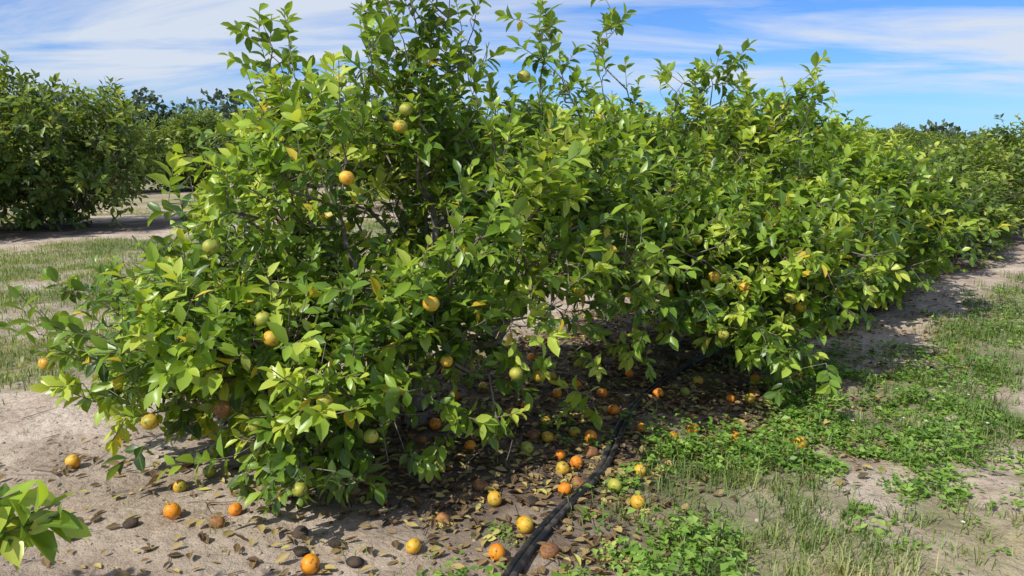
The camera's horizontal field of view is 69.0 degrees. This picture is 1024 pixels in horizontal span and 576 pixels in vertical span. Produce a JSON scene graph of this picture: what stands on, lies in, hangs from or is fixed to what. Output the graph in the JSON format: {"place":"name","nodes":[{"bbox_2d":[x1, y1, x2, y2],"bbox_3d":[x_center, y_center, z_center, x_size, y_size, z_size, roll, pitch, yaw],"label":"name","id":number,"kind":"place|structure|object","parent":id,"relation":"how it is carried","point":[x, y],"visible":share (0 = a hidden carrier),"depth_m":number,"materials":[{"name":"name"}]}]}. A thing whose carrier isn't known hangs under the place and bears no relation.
{"place":"outdoors","nodes":[
{"label":"outdoors","id":0,"kind":"place"},
{"bbox_2d":[0,154,1023,575],"bbox_3d":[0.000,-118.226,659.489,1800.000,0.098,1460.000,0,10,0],"label":"ground","id":1,"kind":"structure","parent":0,"point":[36,452],"depth_m":3.72,"materials":[{"name":"soil"}]},
{"bbox_2d":[0,123,26,202],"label":"orange tree","id":2,"kind":"object","parent":1,"relation":"on","point":[2,159],"visible":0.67,"depth_m":14.82,"materials":[{"name":"green plant"}]},
{"bbox_2d":[0,479,91,572],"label":"orange tree","id":3,"kind":"object","parent":1,"relation":"on","point":[21,531],"visible":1,"depth_m":1.62,"materials":[{"name":"green plant"}]},
{"bbox_2d":[65,454,80,468],"bbox_3d":[-2.289,0.905,3.886,0.071,0.076,0.076,-26,39,-35],"label":"orange","id":4,"kind":"object","parent":1,"relation":"on","point":[73,461],"visible":0.91,"depth_m":3.86,"materials":[{"name":"food"}]},
{"bbox_2d":[0,49,165,231],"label":"orange tree","id":5,"kind":"object","parent":1,"relation":"on","point":[27,110],"visible":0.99,"depth_m":15.38,"materials":[{"name":"green plant"}]},
{"bbox_2d":[15,96,153,190],"bbox_3d":[-17.141,-5.439,29.189,5.884,4.181,5.311,6,12,28],"label":"orange tree","id":6,"kind":"object","parent":1,"relation":"on","point":[145,145],"visible":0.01,"depth_m":29.56,"materials":[{"name":"green plant"}]},
{"bbox_2d":[122,517,138,528],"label":"orange","id":7,"kind":"object","parent":1,"relation":"on","point":[130,523],"visible":1,"depth_m":3.21,"materials":[{"name":"food"}]},
{"bbox_2d":[163,503,180,518],"bbox_3d":[-1.500,0.983,3.289,0.074,0.069,0.074,28,-15,-13],"label":"orange","id":8,"kind":"object","parent":1,"relation":"on","point":[171,510],"visible":0.96,"depth_m":3.26,"materials":[{"name":"orange food"}]},
{"bbox_2d":[118,105,241,192],"bbox_3d":[-14.034,-5.898,32.158,6.131,3.961,5.716,-1,10,-6],"label":"orange tree","id":9,"kind":"object","parent":1,"relation":"on","point":[186,137],"visible":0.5,"depth_m":31.04,"materials":[{"name":"green plant"}]},
{"bbox_2d":[173,479,186,492],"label":"orange","id":10,"kind":"object","parent":1,"relation":"on","point":[179,485],"visible":1,"depth_m":3.59,"materials":[{"name":"food"}]},
{"bbox_2d":[180,462,192,467],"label":"orange","id":11,"kind":"object","parent":1,"relation":"on","point":[183,465],"visible":0.25,"depth_m":3.89,"materials":[{"name":"food"}]},
{"bbox_2d":[202,465,216,477],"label":"orange","id":12,"kind":"object","parent":1,"relation":"on","point":[211,473],"visible":0.91,"depth_m":3.74,"materials":[{"name":"food"}]},
{"bbox_2d":[209,444,215,456],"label":"orange","id":13,"kind":"object","parent":1,"relation":"on","point":[212,448],"visible":0.45,"depth_m":4.00,"materials":[{"name":"food"}]},
{"bbox_2d":[208,517,224,528],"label":"orange","id":14,"kind":"object","parent":1,"relation":"on","point":[219,522],"visible":0.91,"depth_m":3.21,"materials":[{"name":"food"}]},
{"bbox_2d":[228,503,241,515],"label":"orange","id":15,"kind":"object","parent":1,"relation":"on","point":[234,509],"visible":1,"depth_m":3.33,"materials":[{"name":"orange food"}]},
{"bbox_2d":[231,108,327,186],"bbox_3d":[-10.832,-6.485,35.098,5.660,4.173,5.644,-5,12,-26],"label":"orange tree","id":16,"kind":"object","parent":1,"relation":"on","point":[307,155],"visible":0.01,"depth_m":34.76,"materials":[{"name":"green plant"}]},
{"bbox_2d":[292,525,308,538],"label":"orange","id":17,"kind":"object","parent":1,"relation":"on","point":[299,531],"visible":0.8,"depth_m":3.16,"materials":[{"name":"food"}]},
{"bbox_2d":[293,546,308,556],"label":"orange","id":18,"kind":"object","parent":1,"relation":"on","point":[298,551],"visible":0.97,"depth_m":3.00,"materials":[{"name":"brown food"}]},
{"bbox_2d":[300,553,319,574],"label":"orange","id":19,"kind":"object","parent":1,"relation":"on","point":[309,563],"visible":1,"depth_m":2.85,"materials":[{"name":"orange food"}]},
{"bbox_2d":[328,538,345,547],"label":"orange","id":20,"kind":"object","parent":1,"relation":"on","point":[333,542],"visible":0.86,"depth_m":3.04,"materials":[{"name":"food"}]},
{"bbox_2d":[346,556,363,566],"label":"orange","id":21,"kind":"object","parent":1,"relation":"on","point":[354,561],"visible":1,"depth_m":2.91,"materials":[{"name":"brown food"}]},
{"bbox_2d":[362,474,375,486],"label":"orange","id":22,"kind":"object","parent":1,"relation":"on","point":[366,484],"visible":0.43,"depth_m":3.65,"materials":[{"name":"brown food"}]},
{"bbox_2d":[0,0,751,516],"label":"orange tree","id":23,"kind":"object","parent":1,"relation":"on","point":[246,344],"visible":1,"depth_m":3.62,"materials":[{"name":"green plant"}]},
{"bbox_2d":[387,497,400,506],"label":"orange","id":24,"kind":"object","parent":1,"relation":"on","point":[392,501],"visible":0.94,"depth_m":3.41,"materials":[{"name":"brown food"}]},
{"bbox_2d":[406,538,420,553],"bbox_3d":[-0.400,1.050,3.026,0.064,0.060,0.064,-45,-16,33],"label":"orange","id":25,"kind":"object","parent":1,"relation":"on","point":[413,545],"visible":1,"depth_m":3.00,"materials":[{"name":"food"}]},
{"bbox_2d":[416,436,427,444],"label":"orange","id":26,"kind":"object","parent":1,"relation":"on","point":[421,439],"visible":0.84,"depth_m":4.15,"materials":[{"name":"brown food"}]},
{"bbox_2d":[359,86,491,204],"bbox_3d":[-2.217,-4.267,23.430,5.884,3.900,5.311,1,10,3],"label":"orange tree","id":27,"kind":"object","parent":1,"relation":"on","point":[408,179],"visible":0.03,"depth_m":22.60,"materials":[{"name":"green plant"}]},
{"bbox_2d":[429,418,440,429],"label":"orange","id":28,"kind":"object","parent":1,"relation":"on","point":[434,423],"visible":1,"depth_m":4.34,"materials":[{"name":"orange food"}]},
{"bbox_2d":[434,461,445,473],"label":"orange","id":29,"kind":"object","parent":1,"relation":"on","point":[441,468],"visible":0.56,"depth_m":3.76,"materials":[{"name":"food"}]},
{"bbox_2d":[436,512,450,524],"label":"orange","id":30,"kind":"object","parent":1,"relation":"on","point":[443,516],"visible":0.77,"depth_m":3.26,"materials":[{"name":"brown food"}]},
{"bbox_2d":[449,390,459,401],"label":"orange","id":31,"kind":"object","parent":1,"relation":"on","point":[457,396],"visible":0.57,"depth_m":4.84,"materials":[{"name":"orange food"}]},
{"bbox_2d":[464,440,475,451],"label":"orange","id":32,"kind":"object","parent":1,"relation":"on","point":[469,444],"visible":0.77,"depth_m":4.05,"materials":[{"name":"orange food"}]},
{"bbox_2d":[0,328,949,575],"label":"fallen twigs","id":33,"kind":"object","parent":1,"relation":"on","point":[496,458],"visible":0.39,"depth_m":3.97,"materials":[{"name":"wood"}]},
{"bbox_2d":[472,479,487,491],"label":"orange","id":34,"kind":"object","parent":1,"relation":"on","point":[479,485],"visible":0.92,"depth_m":3.55,"materials":[{"name":"brown food"}]},
{"bbox_2d":[478,382,486,390],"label":"orange","id":35,"kind":"object","parent":1,"relation":"on","point":[483,385],"visible":0.94,"depth_m":5.08,"materials":[{"name":"food"}]},
{"bbox_2d":[487,491,501,506],"bbox_3d":[-0.082,0.969,3.429,0.067,0.072,0.072,-10,-11,-1],"label":"orange","id":36,"kind":"object","parent":1,"relation":"on","point":[494,498],"visible":1,"depth_m":3.40,"materials":[{"name":"food"}]},
{"bbox_2d":[6,86,986,148],"bbox_3d":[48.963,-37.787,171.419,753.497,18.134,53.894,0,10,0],"label":"distant treeline","id":37,"kind":"object","parent":1,"relation":"on","point":[218,95],"visible":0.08,"depth_m":169.47,"materials":[{"name":"green plant"}]},
{"bbox_2d":[489,543,504,560],"bbox_3d":[-0.060,1.056,2.975,0.069,0.069,0.064,10,27,26],"label":"orange","id":38,"kind":"object","parent":1,"relation":"on","point":[496,551],"visible":0.98,"depth_m":2.95,"materials":[{"name":"orange food"}]},
{"bbox_2d":[0,282,1015,575],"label":"leaf litter","id":39,"kind":"object","parent":1,"relation":"on","point":[580,446],"visible":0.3,"depth_m":3.95,"materials":[{"name":"brown plant"}]},
{"bbox_2d":[1,320,1023,575],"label":"soil clods","id":40,"kind":"object","parent":1,"relation":"on","point":[459,468],"visible":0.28,"depth_m":3.68,"materials":[{"name":"brown soil"}]},
{"bbox_2d":[452,96,576,200],"bbox_3d":[0.200,-4.759,26.224,6.131,3.826,5.716,3,11,15],"label":"orange tree","id":41,"kind":"object","parent":1,"relation":"on","point":[519,106],"depth_m":25.79,"materials":[{"name":"green plant"}]},
{"bbox_2d":[516,516,533,533],"bbox_3d":[0.054,1.010,3.171,0.070,0.075,0.075,-20,39,-36],"label":"orange","id":42,"kind":"object","parent":1,"relation":"on","point":[525,524],"visible":0.99,"depth_m":3.15,"materials":[{"name":"food"}]},
{"bbox_2d":[520,441,533,454],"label":"orange","id":43,"kind":"object","parent":1,"relation":"on","point":[527,447],"visible":0.94,"depth_m":3.99,"materials":[{"name":"food"}]},
{"bbox_2d":[527,353,535,360],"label":"orange","id":44,"kind":"object","parent":1,"relation":"on","point":[531,356],"visible":0.86,"depth_m":5.76,"materials":[{"name":"orange food"}]},
{"bbox_2d":[526,495,539,505],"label":"orange","id":45,"kind":"object","parent":1,"relation":"on","point":[531,500],"visible":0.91,"depth_m":3.41,"materials":[{"name":"brown food"}]},
{"bbox_2d":[527,429,540,439],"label":"orange","id":46,"kind":"object","parent":1,"relation":"on","point":[532,433],"visible":0.9,"depth_m":4.19,"materials":[{"name":"brown food"}]},
{"bbox_2d":[541,416,550,426],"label":"orange","id":47,"kind":"object","parent":1,"relation":"on","point":[545,419],"visible":0.75,"depth_m":4.37,"materials":[{"name":"food"}]},
{"bbox_2d":[542,431,553,442],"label":"orange","id":48,"kind":"object","parent":1,"relation":"on","point":[547,436],"visible":1,"depth_m":4.14,"materials":[{"name":"food"}]},
{"bbox_2d":[540,542,558,558],"bbox_3d":[0.151,1.052,2.984,0.078,0.057,0.075,-18,29,-22],"label":"orange","id":49,"kind":"object","parent":1,"relation":"on","point":[549,549],"visible":0.95,"depth_m":2.96,"materials":[{"name":"brown food"}]},
{"bbox_2d":[547,372,556,379],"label":"orange","id":50,"kind":"object","parent":1,"relation":"on","point":[553,375],"visible":0.66,"depth_m":5.27,"materials":[{"name":"food"}]},
{"bbox_2d":[552,388,561,397],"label":"orange","id":51,"kind":"object","parent":1,"relation":"on","point":[556,393],"visible":0.89,"depth_m":4.93,"materials":[{"name":"orange food"}]},
{"bbox_2d":[554,449,565,459],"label":"orange","id":52,"kind":"object","parent":1,"relation":"on","point":[560,453],"visible":0.88,"depth_m":3.92,"materials":[{"name":"orange food"}]},
{"bbox_2d":[556,461,569,475],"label":"orange","id":53,"kind":"object","parent":1,"relation":"on","point":[562,468],"visible":0.97,"depth_m":3.74,"materials":[{"name":"food"}]},
{"bbox_2d":[558,482,571,495],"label":"orange","id":54,"kind":"object","parent":1,"relation":"on","point":[566,487],"visible":0.97,"depth_m":3.49,"materials":[{"name":"orange food"}]},
{"bbox_2d":[569,426,580,437],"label":"orange","id":55,"kind":"object","parent":1,"relation":"on","point":[574,431],"visible":0.97,"depth_m":4.24,"materials":[{"name":"food"}]},
{"bbox_2d":[570,456,582,467],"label":"orange","id":56,"kind":"object","parent":1,"relation":"on","point":[576,461],"visible":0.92,"depth_m":3.80,"materials":[{"name":"orange food"}]},
{"bbox_2d":[571,477,584,488],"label":"orange","id":57,"kind":"object","parent":1,"relation":"on","point":[579,481],"visible":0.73,"depth_m":3.59,"materials":[{"name":"food"}]},
{"bbox_2d":[574,360,582,368],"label":"orange","id":58,"kind":"object","parent":1,"relation":"on","point":[579,365],"visible":0.6,"depth_m":5.57,"materials":[{"name":"food"}]},
{"bbox_2d":[577,380,581,388],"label":"orange","id":59,"kind":"object","parent":1,"relation":"on","point":[579,383],"visible":0.52,"depth_m":5.08,"materials":[{"name":"orange food"}]},
{"bbox_2d":[584,430,596,442],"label":"orange","id":60,"kind":"object","parent":1,"relation":"on","point":[591,433],"visible":0.9,"depth_m":4.14,"materials":[{"name":"orange food"}]},
{"bbox_2d":[583,446,598,457],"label":"orange","id":61,"kind":"object","parent":1,"relation":"on","point":[590,451],"visible":0.96,"depth_m":3.94,"materials":[{"name":"food"}]},
{"bbox_2d":[597,388,607,397],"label":"orange","id":62,"kind":"object","parent":1,"relation":"on","point":[602,392],"visible":0.88,"depth_m":4.93,"materials":[{"name":"orange food"}]},
{"bbox_2d":[608,404,618,414],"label":"orange","id":63,"kind":"object","parent":1,"relation":"on","point":[613,409],"visible":1,"depth_m":4.53,"materials":[{"name":"orange food"}]},
{"bbox_2d":[607,478,621,492],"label":"orange","id":64,"kind":"object","parent":1,"relation":"on","point":[613,483],"visible":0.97,"depth_m":3.52,"materials":[{"name":"food"}]},
{"bbox_2d":[625,369,633,377],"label":"orange","id":65,"kind":"object","parent":1,"relation":"on","point":[630,373],"visible":0.79,"depth_m":5.38,"materials":[{"name":"orange food"}]},
{"bbox_2d":[630,494,645,509],"bbox_3d":[0.576,0.976,3.399,0.072,0.066,0.071,36,13,-7],"label":"orange","id":66,"kind":"object","parent":1,"relation":"on","point":[635,499],"visible":0.94,"depth_m":3.38,"materials":[{"name":"food"}]},
{"bbox_2d":[634,464,645,475],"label":"orange","id":67,"kind":"object","parent":1,"relation":"on","point":[638,467],"visible":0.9,"depth_m":3.70,"materials":[{"name":"food"}]},
{"bbox_2d":[636,423,645,432],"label":"orange","id":68,"kind":"object","parent":1,"relation":"on","point":[641,428],"visible":0.74,"depth_m":4.29,"materials":[{"name":"orange food"}]},
{"bbox_2d":[653,388,663,397],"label":"orange","id":69,"kind":"object","parent":1,"relation":"on","point":[657,392],"visible":0.87,"depth_m":4.92,"materials":[{"name":"orange food"}]},
{"bbox_2d":[667,431,678,441],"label":"orange","id":70,"kind":"object","parent":1,"relation":"on","point":[674,434],"visible":0.55,"depth_m":4.14,"materials":[{"name":"orange food"}]},
{"bbox_2d":[641,107,708,188],"bbox_3d":[6.439,-5.848,32.314,5.884,3.825,5.311,4,11,23],"label":"orange tree","id":71,"kind":"object","parent":1,"relation":"on","point":[675,133],"visible":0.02,"depth_m":31.19,"materials":[{"name":"green plant"}]},
{"bbox_2d":[680,387,689,395],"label":"orange","id":72,"kind":"object","parent":1,"relation":"on","point":[684,391],"visible":1,"depth_m":4.93,"materials":[{"name":"food"}]},
{"bbox_2d":[687,423,698,432],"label":"orange","id":73,"kind":"object","parent":1,"relation":"on","point":[690,429],"visible":0.41,"depth_m":4.29,"materials":[{"name":"orange food"}]},
{"bbox_2d":[688,414,698,420],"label":"orange","id":74,"kind":"object","parent":1,"relation":"on","point":[691,417],"visible":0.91,"depth_m":4.49,"materials":[{"name":"brown food"}]},
{"bbox_2d":[693,376,702,385],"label":"orange","id":75,"kind":"object","parent":1,"relation":"on","point":[698,379],"visible":0.97,"depth_m":5.17,"materials":[{"name":"food"}]},
{"bbox_2d":[680,116,742,173],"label":"orange tree","id":76,"kind":"object","parent":1,"relation":"on","point":[706,133],"depth_m":34.66,"materials":[{"name":"green plant"}]},
{"bbox_2d":[494,0,932,405],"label":"orange tree","id":77,"kind":"object","parent":1,"relation":"on","point":[802,231],"visible":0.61,"depth_m":5.07,"materials":[{"name":"green plant"}]},
{"bbox_2d":[416,277,1023,575],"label":"weeds","id":78,"kind":"object","parent":1,"relation":"on","point":[645,557],"visible":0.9,"depth_m":4.02,"materials":[{"name":"green plant"}]},
{"bbox_2d":[726,394,734,403],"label":"orange","id":79,"kind":"object","parent":1,"relation":"on","point":[729,397],"visible":0.92,"depth_m":4.83,"materials":[{"name":"orange food"}]},
{"bbox_2d":[730,431,740,442],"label":"orange","id":80,"kind":"object","parent":1,"relation":"on","point":[732,433],"visible":0.38,"depth_m":4.16,"materials":[{"name":"food"}]},
{"bbox_2d":[744,393,755,404],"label":"orange","id":81,"kind":"object","parent":1,"relation":"on","point":[749,398],"visible":0.92,"depth_m":4.76,"materials":[{"name":"food"}]},
{"bbox_2d":[749,388,760,395],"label":"orange","id":82,"kind":"object","parent":1,"relation":"on","point":[754,390],"visible":0.64,"depth_m":4.93,"materials":[{"name":"brown food"}]},
{"bbox_2d":[750,374,760,382],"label":"orange","id":83,"kind":"object","parent":1,"relation":"on","point":[756,376],"visible":0.56,"depth_m":5.17,"materials":[{"name":"orange food"}]},
{"bbox_2d":[501,224,1022,575],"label":"irrigation hose","id":84,"kind":"object","parent":1,"relation":"on","point":[535,534],"visible":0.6,"depth_m":3.52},
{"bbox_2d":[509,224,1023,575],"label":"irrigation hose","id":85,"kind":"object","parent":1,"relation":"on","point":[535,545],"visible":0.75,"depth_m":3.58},
{"bbox_2d":[794,436,806,448],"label":"orange","id":86,"kind":"object","parent":1,"relation":"on","point":[796,440],"visible":0.75,"depth_m":4.16,"materials":[{"name":"food"}]},
{"bbox_2d":[678,66,1011,310],"bbox_3d":[3.161,-1.026,7.901,3.151,2.522,3.091,0,10,0],"label":"orange tree","id":87,"kind":"object","parent":1,"relation":"on","point":[928,199],"visible":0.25,"depth_m":7.02,"materials":[{"name":"green plant"}]},
{"bbox_2d":[852,121,894,149],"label":"orange tree","id":88,"kind":"object","parent":1,"relation":"on","point":[881,142],"visible":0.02,"depth_m":49.20,"materials":[{"name":"green plant"}]},
{"bbox_2d":[868,127,906,148],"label":"orange tree","id":89,"kind":"object","parent":1,"relation":"on","point":[888,135],"visible":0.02,"depth_m":52.91,"materials":[{"name":"green plant"}]},
{"bbox_2d":[773,267,1022,522],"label":"wildflowers","id":90,"kind":"object","parent":1,"relation":"on","point":[945,391],"visible":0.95,"depth_m":4.67,"materials":[{"name":"white plant"}]},
{"bbox_2d":[885,124,926,154],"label":"orange tree","id":91,"kind":"object","parent":1,"relation":"on","point":[906,130],"visible":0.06,"depth_m":55.75,"materials":[{"name":"green plant"}]},
{"bbox_2d":[887,124,938,149],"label":"orange tree","id":92,"kind":"object","parent":1,"relation":"on","point":[925,137],"visible":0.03,"depth_m":58.91,"materials":[{"name":"green plant"}]},
{"bbox_2d":[861,138,989,271],"bbox_3d":[4.545,-1.111,10.275,3.187,1.954,3.530,-3,11,-14],"label":"orange tree","id":93,"kind":"object","parent":1,"relation":"on","point":[956,182],"visible":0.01,"depth_m":9.49,"materials":[{"name":"green plant"}]},
{"bbox_2d":[913,129,953,147],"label":"orange tree","id":94,"kind":"object","parent":1,"relation":"on","point":[935,135],"visible":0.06,"depth_m":61.39,"materials":[{"name":"green plant"}]},
{"bbox_2d":[883,144,1023,267],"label":"orange tree","id":95,"kind":"object","parent":1,"relation":"on","point":[998,211],"visible":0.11,"depth_m":11.04,"materials":[{"name":"green plant"}]},
{"bbox_2d":[920,113,1023,224],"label":"orange tree","id":96,"kind":"object","parent":1,"relation":"on","point":[1012,143],"visible":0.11,"depth_m":15.57,"materials":[{"name":"green plant"}]},
{"bbox_2d":[923,133,1023,240],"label":"orange tree","id":97,"kind":"object","parent":1,"relation":"on","point":[1001,164],"visible":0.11,"depth_m":13.04,"materials":[{"name":"green plant"}]},
{"bbox_2d":[0,207,1023,575],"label":"grass","id":98,"kind":"structure","parent":0,"point":[838,567],"depth_m":3.95,"materials":[{"name":"green plant"}]},
{"bbox_2d":[0,0,1023,151],"label":"sky","id":99,"kind":"structure","parent":0,"point":[911,63],"materials":[{"name":"blue"}]}
]}

